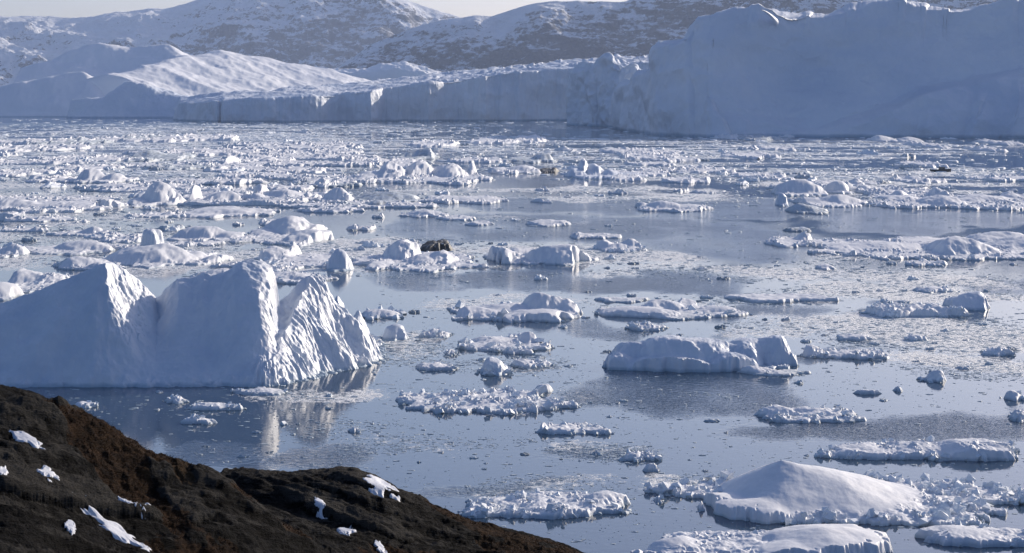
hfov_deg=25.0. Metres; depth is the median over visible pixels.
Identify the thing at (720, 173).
ice chunk
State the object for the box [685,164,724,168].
ice floe
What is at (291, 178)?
ice floe
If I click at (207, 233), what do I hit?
bergy bit
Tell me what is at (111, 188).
ice floe
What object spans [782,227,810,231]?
ice floe
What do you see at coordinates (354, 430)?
ice floe
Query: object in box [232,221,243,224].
ice chunk
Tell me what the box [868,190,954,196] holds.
ice floe
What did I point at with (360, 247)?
ice chunk
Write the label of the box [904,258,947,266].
ice floe
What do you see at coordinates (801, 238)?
ice floe
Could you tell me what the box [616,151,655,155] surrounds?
ice floe
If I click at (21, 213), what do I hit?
ice chunk
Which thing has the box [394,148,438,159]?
bergy bit
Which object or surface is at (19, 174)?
ice floe
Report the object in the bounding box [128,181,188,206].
bergy bit
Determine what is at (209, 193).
ice floe
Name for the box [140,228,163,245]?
bergy bit
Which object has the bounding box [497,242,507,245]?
ice chunk
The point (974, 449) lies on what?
ice floe
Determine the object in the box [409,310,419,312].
ice chunk
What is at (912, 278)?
ice chunk
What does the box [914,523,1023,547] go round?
ice floe
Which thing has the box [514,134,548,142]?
ice floe
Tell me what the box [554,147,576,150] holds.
ice chunk
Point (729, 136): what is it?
ice floe
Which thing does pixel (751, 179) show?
ice chunk
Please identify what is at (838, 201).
ice floe
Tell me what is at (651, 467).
ice floe
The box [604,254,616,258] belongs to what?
ice chunk
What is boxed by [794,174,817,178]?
ice chunk
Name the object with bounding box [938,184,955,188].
ice chunk
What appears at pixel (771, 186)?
ice floe
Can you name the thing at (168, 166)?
ice floe
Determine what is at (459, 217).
ice floe
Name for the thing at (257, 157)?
ice floe
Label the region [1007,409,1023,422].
ice floe
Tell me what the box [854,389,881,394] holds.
ice floe
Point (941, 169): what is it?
boat
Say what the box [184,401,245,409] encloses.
ice floe
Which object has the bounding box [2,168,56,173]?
ice floe
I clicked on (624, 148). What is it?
ice floe
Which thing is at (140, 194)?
ice chunk
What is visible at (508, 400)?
ice floe
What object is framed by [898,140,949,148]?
ice floe
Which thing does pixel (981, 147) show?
ice floe
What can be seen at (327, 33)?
mountains
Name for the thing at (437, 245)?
bergy bit
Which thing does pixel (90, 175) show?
ice floe
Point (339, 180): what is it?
ice floe
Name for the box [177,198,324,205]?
ice floe
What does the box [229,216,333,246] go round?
ice floe
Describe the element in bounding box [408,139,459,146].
ice floe
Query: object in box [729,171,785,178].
ice floe
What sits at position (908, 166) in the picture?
ice chunk
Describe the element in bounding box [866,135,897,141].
ice floe
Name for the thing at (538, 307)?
ice floe
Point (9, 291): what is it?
ice floe
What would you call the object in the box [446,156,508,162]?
ice floe
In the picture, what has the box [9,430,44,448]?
snow patch
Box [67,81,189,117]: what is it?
iceberg
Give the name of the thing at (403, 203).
ice floe
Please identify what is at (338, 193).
ice floe
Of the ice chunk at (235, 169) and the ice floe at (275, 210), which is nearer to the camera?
the ice floe at (275, 210)
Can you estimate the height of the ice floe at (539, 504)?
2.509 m
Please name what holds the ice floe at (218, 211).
on the water
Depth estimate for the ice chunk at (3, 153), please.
1503.69 m
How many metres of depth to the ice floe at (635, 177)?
1083.47 m
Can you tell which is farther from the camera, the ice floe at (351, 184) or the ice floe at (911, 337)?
the ice floe at (351, 184)
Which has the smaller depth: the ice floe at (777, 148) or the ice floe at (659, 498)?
the ice floe at (659, 498)
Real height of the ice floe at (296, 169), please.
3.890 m
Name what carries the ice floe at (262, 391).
on the water
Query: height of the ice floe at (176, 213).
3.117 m
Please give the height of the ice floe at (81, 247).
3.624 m
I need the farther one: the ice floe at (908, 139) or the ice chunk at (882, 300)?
the ice floe at (908, 139)
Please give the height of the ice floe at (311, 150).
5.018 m
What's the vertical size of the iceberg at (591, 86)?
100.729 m
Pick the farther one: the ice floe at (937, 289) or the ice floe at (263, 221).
the ice floe at (263, 221)
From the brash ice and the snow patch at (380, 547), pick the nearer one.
the snow patch at (380, 547)
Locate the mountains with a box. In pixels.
[0,0,459,84]
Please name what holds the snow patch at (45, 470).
on the ground at (38, 510)
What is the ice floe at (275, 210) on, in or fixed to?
on the water
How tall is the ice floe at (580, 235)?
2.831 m
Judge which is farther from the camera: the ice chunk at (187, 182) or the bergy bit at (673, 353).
the ice chunk at (187, 182)
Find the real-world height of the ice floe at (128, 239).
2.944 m
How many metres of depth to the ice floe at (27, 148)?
1653.94 m
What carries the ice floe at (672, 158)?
on the water
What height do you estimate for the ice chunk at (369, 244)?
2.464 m
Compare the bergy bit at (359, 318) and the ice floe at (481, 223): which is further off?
the ice floe at (481, 223)
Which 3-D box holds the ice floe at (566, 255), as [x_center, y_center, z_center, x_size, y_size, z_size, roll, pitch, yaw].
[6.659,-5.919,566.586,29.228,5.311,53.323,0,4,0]
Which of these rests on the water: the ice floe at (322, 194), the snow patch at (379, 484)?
the ice floe at (322, 194)
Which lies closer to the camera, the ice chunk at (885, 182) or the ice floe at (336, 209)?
the ice floe at (336, 209)
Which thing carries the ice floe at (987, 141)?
on the water
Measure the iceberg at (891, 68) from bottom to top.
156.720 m
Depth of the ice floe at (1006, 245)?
585.76 m
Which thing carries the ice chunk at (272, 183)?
on the water
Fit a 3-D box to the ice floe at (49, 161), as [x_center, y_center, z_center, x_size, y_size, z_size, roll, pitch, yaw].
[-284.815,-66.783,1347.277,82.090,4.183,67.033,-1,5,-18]
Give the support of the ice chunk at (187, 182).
on the water
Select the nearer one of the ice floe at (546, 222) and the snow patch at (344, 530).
the snow patch at (344, 530)
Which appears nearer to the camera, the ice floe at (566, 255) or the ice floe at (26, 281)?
the ice floe at (26, 281)
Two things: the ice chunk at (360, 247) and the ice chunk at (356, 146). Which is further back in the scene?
the ice chunk at (356, 146)
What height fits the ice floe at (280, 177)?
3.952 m
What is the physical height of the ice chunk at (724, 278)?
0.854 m
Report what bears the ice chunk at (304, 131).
on the water
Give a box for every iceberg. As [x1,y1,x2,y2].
[0,72,104,116]
[0,259,385,387]
[13,43,370,95]
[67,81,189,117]
[172,54,648,121]
[330,61,440,80]
[565,52,640,126]
[608,0,1023,137]
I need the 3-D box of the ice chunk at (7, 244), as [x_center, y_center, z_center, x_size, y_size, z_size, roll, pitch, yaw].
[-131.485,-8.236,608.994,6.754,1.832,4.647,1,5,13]
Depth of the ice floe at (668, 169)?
1201.56 m
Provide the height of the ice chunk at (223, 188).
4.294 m
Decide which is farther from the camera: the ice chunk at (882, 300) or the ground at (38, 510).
the ice chunk at (882, 300)
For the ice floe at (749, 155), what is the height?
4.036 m
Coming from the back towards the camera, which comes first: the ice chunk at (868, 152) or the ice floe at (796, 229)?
the ice chunk at (868, 152)
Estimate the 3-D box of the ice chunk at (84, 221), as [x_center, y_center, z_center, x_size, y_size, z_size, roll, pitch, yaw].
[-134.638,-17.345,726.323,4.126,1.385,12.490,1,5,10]
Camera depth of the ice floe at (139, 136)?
2051.51 m
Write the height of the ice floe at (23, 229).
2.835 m
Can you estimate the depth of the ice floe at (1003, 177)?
1089.36 m
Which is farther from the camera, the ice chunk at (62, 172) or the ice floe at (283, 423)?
the ice chunk at (62, 172)
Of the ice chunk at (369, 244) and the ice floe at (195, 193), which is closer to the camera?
the ice chunk at (369, 244)
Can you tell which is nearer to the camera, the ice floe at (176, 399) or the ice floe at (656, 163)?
the ice floe at (176, 399)
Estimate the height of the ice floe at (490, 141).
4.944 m
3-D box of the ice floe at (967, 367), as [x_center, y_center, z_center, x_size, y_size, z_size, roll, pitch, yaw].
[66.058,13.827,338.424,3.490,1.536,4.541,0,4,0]
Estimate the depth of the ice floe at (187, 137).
1997.56 m
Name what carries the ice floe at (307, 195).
on the water
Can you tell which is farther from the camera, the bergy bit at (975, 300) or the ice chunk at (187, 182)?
the ice chunk at (187, 182)
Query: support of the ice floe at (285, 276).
on the water
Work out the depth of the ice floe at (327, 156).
1436.24 m
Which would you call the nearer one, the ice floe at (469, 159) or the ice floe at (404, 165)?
the ice floe at (404, 165)
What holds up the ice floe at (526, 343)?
on the water
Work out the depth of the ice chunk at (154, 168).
1222.51 m
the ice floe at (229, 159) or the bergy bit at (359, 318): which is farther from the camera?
the ice floe at (229, 159)
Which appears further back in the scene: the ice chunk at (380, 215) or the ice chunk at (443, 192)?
the ice chunk at (443, 192)
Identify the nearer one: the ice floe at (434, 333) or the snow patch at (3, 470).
the snow patch at (3, 470)
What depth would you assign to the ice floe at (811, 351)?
352.76 m
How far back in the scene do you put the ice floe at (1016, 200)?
853.31 m
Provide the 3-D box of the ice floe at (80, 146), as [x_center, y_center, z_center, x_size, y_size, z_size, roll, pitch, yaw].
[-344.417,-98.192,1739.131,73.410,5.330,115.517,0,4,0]
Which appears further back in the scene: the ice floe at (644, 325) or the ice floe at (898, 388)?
the ice floe at (644, 325)
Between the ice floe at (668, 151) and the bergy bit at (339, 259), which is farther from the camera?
the ice floe at (668, 151)
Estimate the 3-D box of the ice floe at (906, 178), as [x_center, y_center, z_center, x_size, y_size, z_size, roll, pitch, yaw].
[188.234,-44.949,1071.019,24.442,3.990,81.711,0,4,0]
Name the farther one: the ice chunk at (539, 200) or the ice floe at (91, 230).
the ice chunk at (539, 200)
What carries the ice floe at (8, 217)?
on the water
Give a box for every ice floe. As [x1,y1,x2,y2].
[0,137,95,144]
[0,143,75,151]
[0,158,93,164]
[0,169,47,176]
[0,195,122,201]
[0,198,129,213]
[0,212,78,221]
[0,224,49,231]
[0,243,30,258]
[0,282,23,300]
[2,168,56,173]
[4,143,102,149]
[8,268,72,293]
[24,137,113,144]
[25,174,77,182]
[25,246,66,251]
[29,154,141,161]
[31,240,114,255]
[35,204,113,210]
[44,163,124,171]
[46,226,109,236]
[51,256,112,269]
[65,168,139,183]
[73,181,207,188]
[74,262,126,269]
[74,400,98,407]
[80,184,232,192]
[86,230,142,239]
[91,133,239,142]
[98,234,141,242]
[100,243,233,268]
[108,244,172,249]
[117,160,251,167]
[122,146,292,156]
[123,134,163,138]
[125,150,195,161]
[126,209,186,217]
[133,187,253,194]
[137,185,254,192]
[141,176,268,184]
[142,162,211,169]
[162,394,189,403]
[166,239,224,246]
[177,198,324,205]
[180,414,216,424]
[181,192,251,198]
[183,206,275,218]
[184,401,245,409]
[186,185,245,201]
[188,206,280,211]
[189,268,338,283]
[200,154,295,162]
[203,165,341,173]
[210,261,266,267]
[212,155,267,168]
[217,171,291,178]
[219,160,384,166]
[222,140,361,146]
[225,143,347,149]
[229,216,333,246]
[230,387,288,395]
[238,149,359,156]
[242,153,380,160]
[246,184,321,201]
[253,172,354,179]
[254,241,334,271]
[258,218,275,225]
[259,151,350,155]
[265,182,314,190]
[273,148,362,152]
[280,199,439,208]
[280,421,289,426]
[281,179,362,186]
[287,174,417,180]
[291,178,360,184]
[297,205,364,212]
[300,191,326,196]
[301,192,322,200]
[316,187,353,202]
[329,200,391,205]
[344,156,422,163]
[346,224,375,230]
[348,160,492,184]
[348,427,360,432]
[351,239,489,272]
[353,191,428,201]
[361,305,406,319]
[395,385,581,414]
[396,163,411,168]
[399,209,448,217]
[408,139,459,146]
[415,360,459,370]
[418,195,508,204]
[418,327,453,337]
[436,215,475,220]
[443,349,460,355]
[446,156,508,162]
[446,292,589,322]
[455,332,554,354]
[457,488,637,519]
[464,220,493,225]
[467,138,519,143]
[474,357,512,375]
[482,244,598,265]
[487,165,540,173]
[507,357,555,368]
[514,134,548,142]
[525,219,570,226]
[535,421,614,434]
[536,384,552,392]
[540,167,558,172]
[570,232,592,238]
[570,233,621,238]
[589,450,601,455]
[592,298,752,319]
[593,238,646,252]
[594,297,649,302]
[598,146,671,153]
[605,147,687,153]
[613,174,645,180]
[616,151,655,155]
[618,153,678,159]
[618,448,661,461]
[622,169,670,176]
[624,160,675,166]
[624,320,669,330]
[631,524,892,552]
[633,167,676,171]
[635,200,713,212]
[642,463,659,471]
[643,460,1023,526]
[649,153,700,162]
[653,494,664,503]
[660,175,710,183]
[676,166,735,173]
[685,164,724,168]
[703,419,719,421]
[714,133,752,139]
[721,151,780,158]
[723,293,838,302]
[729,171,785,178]
[735,133,783,140]
[737,366,810,375]
[753,404,872,423]
[755,168,812,174]
[757,145,796,150]
[760,174,794,180]
[763,231,814,247]
[766,182,876,188]
[771,179,827,196]
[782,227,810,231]
[788,194,867,207]
[797,344,889,359]
[807,231,1023,260]
[811,179,880,184]
[814,178,864,185]
[814,435,1019,461]
[815,263,835,269]
[823,181,854,193]
[836,333,875,340]
[849,185,944,192]
[850,196,894,202]
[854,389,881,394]
[859,301,968,317]
[863,189,928,195]
[865,187,1023,210]
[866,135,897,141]
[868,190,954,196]
[890,174,946,183]
[893,386,902,391]
[895,137,923,142]
[896,160,948,167]
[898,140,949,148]
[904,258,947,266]
[904,333,927,340]
[912,286,959,292]
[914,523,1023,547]
[917,370,946,382]
[955,365,970,369]
[956,173,1023,181]
[962,144,1008,151]
[972,138,1023,144]
[980,346,1015,356]
[985,197,1023,201]
[999,390,1023,400]
[1006,346,1016,350]
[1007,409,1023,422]
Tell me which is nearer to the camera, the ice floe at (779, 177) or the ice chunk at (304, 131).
the ice floe at (779, 177)
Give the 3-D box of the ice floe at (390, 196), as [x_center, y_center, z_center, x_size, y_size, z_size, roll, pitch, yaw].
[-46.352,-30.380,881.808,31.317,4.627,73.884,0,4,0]
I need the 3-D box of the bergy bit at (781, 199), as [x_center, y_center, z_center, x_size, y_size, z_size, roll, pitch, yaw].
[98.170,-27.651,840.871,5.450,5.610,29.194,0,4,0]
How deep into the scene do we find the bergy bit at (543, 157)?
1389.91 m
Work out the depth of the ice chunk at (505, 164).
1301.00 m
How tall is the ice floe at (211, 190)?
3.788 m
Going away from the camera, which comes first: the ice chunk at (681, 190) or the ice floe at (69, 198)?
the ice floe at (69, 198)
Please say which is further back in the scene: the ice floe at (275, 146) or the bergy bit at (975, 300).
the ice floe at (275, 146)
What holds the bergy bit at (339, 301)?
on the water
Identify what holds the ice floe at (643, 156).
on the water
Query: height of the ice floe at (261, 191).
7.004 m
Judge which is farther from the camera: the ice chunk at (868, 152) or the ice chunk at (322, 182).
the ice chunk at (868, 152)
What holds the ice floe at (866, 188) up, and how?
on the water
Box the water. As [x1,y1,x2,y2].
[0,117,1023,552]
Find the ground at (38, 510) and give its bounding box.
[0,385,583,552]
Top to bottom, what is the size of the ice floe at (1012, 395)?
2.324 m
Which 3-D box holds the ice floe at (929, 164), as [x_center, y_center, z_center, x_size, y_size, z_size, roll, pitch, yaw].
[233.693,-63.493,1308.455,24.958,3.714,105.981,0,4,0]
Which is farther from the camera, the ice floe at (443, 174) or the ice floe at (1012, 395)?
the ice floe at (443, 174)
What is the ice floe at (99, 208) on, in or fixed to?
on the water
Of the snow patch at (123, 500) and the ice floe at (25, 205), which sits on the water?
the ice floe at (25, 205)
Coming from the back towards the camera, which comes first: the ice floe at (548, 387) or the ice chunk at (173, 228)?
the ice chunk at (173, 228)
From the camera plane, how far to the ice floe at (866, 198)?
865.67 m
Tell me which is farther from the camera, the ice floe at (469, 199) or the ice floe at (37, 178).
the ice floe at (37, 178)
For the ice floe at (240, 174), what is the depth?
1130.40 m
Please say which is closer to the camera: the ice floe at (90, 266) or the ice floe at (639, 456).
the ice floe at (639, 456)
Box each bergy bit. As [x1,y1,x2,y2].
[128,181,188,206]
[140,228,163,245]
[166,226,246,241]
[326,248,353,271]
[335,296,344,307]
[353,310,386,347]
[382,324,408,340]
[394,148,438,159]
[420,239,452,251]
[503,153,556,163]
[560,158,649,179]
[602,335,798,372]
[775,193,787,205]
[785,203,829,214]
[942,291,990,310]
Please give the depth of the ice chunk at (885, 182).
1044.61 m
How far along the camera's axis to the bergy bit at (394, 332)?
378.30 m
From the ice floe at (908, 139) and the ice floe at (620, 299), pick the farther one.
the ice floe at (908, 139)
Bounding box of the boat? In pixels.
[930,167,950,171]
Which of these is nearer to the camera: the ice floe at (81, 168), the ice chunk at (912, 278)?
the ice chunk at (912, 278)
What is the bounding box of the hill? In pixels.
[319,0,997,71]
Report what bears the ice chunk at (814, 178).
on the water
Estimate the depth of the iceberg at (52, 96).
4223.27 m
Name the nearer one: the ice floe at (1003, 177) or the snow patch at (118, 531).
the snow patch at (118, 531)
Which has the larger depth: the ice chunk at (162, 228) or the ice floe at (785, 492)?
the ice chunk at (162, 228)
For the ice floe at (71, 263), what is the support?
on the water
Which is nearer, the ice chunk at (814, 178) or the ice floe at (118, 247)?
the ice floe at (118, 247)
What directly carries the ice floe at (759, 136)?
on the water
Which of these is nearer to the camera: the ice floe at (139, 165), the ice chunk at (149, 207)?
the ice chunk at (149, 207)
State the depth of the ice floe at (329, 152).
1500.33 m
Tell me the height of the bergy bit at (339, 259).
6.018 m
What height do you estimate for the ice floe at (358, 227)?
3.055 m
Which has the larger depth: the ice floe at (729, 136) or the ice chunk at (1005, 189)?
the ice floe at (729, 136)
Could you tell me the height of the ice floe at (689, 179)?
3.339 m
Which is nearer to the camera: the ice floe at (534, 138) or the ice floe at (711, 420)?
the ice floe at (711, 420)
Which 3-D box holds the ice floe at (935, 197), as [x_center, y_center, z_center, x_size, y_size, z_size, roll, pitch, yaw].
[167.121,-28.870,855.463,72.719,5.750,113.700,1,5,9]
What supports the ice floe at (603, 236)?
on the water
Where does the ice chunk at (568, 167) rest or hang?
on the water
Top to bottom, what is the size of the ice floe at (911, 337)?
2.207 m
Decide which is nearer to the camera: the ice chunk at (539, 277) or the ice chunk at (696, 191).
the ice chunk at (539, 277)
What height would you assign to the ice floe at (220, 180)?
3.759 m
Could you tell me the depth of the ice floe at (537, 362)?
340.69 m
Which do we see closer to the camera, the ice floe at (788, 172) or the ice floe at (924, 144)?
the ice floe at (788, 172)
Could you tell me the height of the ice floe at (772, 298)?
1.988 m
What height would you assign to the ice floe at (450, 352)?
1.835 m
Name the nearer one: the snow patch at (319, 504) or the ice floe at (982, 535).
the snow patch at (319, 504)
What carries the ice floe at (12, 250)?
on the water
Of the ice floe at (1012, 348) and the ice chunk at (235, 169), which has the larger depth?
the ice chunk at (235, 169)
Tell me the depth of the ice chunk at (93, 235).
646.08 m
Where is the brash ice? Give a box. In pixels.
[0,119,1023,543]
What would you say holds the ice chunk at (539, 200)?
on the water
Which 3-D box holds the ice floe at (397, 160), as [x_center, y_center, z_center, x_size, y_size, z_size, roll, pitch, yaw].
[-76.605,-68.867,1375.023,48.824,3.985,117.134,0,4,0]
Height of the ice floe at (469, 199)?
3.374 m
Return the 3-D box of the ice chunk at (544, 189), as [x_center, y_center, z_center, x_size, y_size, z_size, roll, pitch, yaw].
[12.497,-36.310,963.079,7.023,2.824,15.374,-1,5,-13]
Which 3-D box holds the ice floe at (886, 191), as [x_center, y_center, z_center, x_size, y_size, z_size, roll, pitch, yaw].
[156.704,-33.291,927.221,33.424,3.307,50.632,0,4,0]
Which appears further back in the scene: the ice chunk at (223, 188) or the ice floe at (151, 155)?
the ice floe at (151, 155)
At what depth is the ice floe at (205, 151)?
1562.88 m
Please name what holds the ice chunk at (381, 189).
on the water
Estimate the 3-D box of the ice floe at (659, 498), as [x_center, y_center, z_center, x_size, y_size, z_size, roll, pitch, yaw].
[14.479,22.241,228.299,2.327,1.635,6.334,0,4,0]
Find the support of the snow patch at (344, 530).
on the ground at (38, 510)
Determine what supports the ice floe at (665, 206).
on the water
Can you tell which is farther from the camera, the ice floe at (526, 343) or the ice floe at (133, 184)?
the ice floe at (133, 184)
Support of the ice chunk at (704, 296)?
on the water
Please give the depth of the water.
380.21 m
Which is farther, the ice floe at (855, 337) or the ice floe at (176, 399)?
the ice floe at (855, 337)
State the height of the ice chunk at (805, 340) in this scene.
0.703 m
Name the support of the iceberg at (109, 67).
on the water
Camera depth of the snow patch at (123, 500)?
47.79 m
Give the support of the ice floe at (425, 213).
on the water
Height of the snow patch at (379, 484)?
1.494 m
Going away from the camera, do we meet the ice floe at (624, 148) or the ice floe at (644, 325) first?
the ice floe at (644, 325)
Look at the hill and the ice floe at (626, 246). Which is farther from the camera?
the hill
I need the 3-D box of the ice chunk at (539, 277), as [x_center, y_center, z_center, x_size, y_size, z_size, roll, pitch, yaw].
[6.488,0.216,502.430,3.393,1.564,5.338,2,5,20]
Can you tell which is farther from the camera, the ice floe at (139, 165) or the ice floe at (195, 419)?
the ice floe at (139, 165)
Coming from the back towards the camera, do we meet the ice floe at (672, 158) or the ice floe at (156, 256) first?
the ice floe at (672, 158)
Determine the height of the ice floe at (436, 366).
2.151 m
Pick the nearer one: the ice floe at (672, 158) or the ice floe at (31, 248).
the ice floe at (31, 248)
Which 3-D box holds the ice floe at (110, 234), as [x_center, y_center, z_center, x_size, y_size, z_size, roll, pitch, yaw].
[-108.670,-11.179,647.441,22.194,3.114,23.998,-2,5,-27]
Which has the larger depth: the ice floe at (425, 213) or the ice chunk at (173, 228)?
the ice floe at (425, 213)
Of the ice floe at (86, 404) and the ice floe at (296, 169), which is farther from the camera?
the ice floe at (296, 169)
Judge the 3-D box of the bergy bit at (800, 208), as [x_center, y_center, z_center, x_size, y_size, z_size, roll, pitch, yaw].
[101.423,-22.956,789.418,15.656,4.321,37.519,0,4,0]
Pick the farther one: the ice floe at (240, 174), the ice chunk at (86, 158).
the ice chunk at (86, 158)
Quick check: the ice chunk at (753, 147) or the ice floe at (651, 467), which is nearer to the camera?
the ice floe at (651, 467)
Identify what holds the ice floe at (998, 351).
on the water
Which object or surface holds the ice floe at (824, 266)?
on the water
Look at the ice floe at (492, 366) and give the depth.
331.57 m
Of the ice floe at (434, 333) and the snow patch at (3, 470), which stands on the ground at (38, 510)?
the snow patch at (3, 470)
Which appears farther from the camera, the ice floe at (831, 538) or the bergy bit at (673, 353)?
the bergy bit at (673, 353)
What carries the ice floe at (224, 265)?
on the water
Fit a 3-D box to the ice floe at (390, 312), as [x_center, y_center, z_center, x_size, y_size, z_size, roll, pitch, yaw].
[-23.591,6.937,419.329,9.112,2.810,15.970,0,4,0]
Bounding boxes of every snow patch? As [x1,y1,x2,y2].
[0,466,8,474]
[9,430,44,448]
[36,465,58,477]
[47,476,150,551]
[64,519,75,534]
[118,496,149,518]
[314,497,327,518]
[337,526,355,535]
[363,474,399,501]
[374,540,386,552]
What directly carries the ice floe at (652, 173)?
on the water
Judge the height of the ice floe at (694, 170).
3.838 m
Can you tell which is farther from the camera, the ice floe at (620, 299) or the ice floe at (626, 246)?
the ice floe at (626, 246)
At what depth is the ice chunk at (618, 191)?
936.23 m
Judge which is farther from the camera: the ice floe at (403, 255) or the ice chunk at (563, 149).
the ice chunk at (563, 149)
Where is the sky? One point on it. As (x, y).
(8, 8)
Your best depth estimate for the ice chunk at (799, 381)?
321.14 m
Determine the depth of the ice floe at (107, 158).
1414.53 m
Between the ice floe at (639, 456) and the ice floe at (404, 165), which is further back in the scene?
the ice floe at (404, 165)
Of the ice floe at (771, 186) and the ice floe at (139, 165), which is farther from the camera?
the ice floe at (139, 165)
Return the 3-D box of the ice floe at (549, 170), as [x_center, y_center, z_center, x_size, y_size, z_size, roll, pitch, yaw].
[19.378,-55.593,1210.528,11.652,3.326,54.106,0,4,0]
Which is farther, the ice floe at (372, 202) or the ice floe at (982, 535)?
the ice floe at (372, 202)
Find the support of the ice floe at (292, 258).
on the water
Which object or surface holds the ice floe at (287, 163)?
on the water
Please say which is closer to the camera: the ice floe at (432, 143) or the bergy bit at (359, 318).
the bergy bit at (359, 318)
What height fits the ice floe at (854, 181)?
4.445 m
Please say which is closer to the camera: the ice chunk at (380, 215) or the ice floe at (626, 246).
the ice floe at (626, 246)
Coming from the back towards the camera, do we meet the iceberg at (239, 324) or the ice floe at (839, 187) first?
the ice floe at (839, 187)
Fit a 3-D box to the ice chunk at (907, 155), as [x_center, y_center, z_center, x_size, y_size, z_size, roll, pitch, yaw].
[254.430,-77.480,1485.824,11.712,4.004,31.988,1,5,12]
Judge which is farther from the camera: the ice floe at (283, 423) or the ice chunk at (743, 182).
the ice chunk at (743, 182)
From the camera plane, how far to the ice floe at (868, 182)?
1040.73 m
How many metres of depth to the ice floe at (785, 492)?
223.18 m
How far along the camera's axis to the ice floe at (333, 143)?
1801.62 m
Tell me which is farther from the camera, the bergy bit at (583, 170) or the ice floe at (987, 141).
the ice floe at (987, 141)
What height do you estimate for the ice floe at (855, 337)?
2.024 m
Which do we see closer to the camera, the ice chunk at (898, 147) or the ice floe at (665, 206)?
the ice floe at (665, 206)
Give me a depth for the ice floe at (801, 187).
931.41 m
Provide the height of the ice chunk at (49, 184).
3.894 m
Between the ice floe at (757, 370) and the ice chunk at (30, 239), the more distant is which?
the ice chunk at (30, 239)
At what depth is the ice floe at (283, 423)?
280.70 m
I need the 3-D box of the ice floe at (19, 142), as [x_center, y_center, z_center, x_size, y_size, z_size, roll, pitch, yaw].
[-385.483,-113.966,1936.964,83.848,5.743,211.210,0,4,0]
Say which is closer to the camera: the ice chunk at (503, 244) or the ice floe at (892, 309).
the ice floe at (892, 309)
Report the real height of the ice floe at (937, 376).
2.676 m
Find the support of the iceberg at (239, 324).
on the water
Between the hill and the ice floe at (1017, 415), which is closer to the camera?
the ice floe at (1017, 415)
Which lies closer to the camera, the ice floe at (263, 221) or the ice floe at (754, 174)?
the ice floe at (263, 221)
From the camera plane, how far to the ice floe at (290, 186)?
976.53 m
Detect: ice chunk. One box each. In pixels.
[0,149,17,156]
[3,242,24,246]
[9,211,24,215]
[21,237,36,241]
[40,181,66,187]
[54,169,75,175]
[75,219,89,222]
[76,157,92,161]
[84,234,100,237]
[128,191,145,197]
[142,166,162,170]
[143,205,158,208]
[158,224,184,231]
[164,226,179,231]
[182,180,195,184]
[218,186,230,191]
[220,167,244,172]
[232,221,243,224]
[268,182,281,185]
[295,129,312,132]
[314,177,335,187]
[348,145,362,148]
[353,245,364,250]
[362,240,385,247]
[372,213,384,217]
[375,187,389,190]
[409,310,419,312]
[435,190,449,194]
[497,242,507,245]
[499,162,512,165]
[530,198,551,202]
[534,186,549,191]
[534,274,547,279]
[550,144,565,147]
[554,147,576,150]
[562,165,577,169]
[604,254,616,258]
[608,189,627,193]
[673,188,688,191]
[690,189,707,193]
[700,295,712,297]
[716,171,727,174]
[716,276,729,279]
[735,180,748,184]
[737,145,758,149]
[739,176,758,181]
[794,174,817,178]
[794,379,802,383]
[800,338,811,341]
[805,176,816,180]
[856,149,878,154]
[880,180,890,183]
[880,298,890,302]
[887,146,906,148]
[899,164,922,167]
[900,153,915,157]
[907,276,918,279]
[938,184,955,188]
[997,187,1017,190]
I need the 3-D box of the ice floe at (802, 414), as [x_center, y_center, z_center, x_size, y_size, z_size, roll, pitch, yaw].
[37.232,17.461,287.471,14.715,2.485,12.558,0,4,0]
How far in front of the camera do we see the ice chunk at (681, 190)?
954.10 m
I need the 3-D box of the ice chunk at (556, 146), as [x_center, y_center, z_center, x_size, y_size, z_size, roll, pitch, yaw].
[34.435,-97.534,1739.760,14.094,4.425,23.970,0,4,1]
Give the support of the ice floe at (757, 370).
on the water
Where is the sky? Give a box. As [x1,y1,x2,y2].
[0,0,627,17]
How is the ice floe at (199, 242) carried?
on the water
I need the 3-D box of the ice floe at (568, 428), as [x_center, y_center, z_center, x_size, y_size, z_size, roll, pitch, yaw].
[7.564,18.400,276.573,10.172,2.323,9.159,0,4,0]
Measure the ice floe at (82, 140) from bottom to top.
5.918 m
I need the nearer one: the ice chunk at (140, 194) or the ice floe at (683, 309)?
the ice floe at (683, 309)
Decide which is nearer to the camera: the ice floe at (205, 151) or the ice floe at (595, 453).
the ice floe at (595, 453)
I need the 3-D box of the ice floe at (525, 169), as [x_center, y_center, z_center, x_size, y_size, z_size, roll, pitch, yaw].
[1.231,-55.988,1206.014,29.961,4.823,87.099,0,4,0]
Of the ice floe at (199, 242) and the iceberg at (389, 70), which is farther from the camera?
the iceberg at (389, 70)
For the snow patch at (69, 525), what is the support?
on the ground at (38, 510)
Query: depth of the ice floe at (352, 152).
1526.10 m

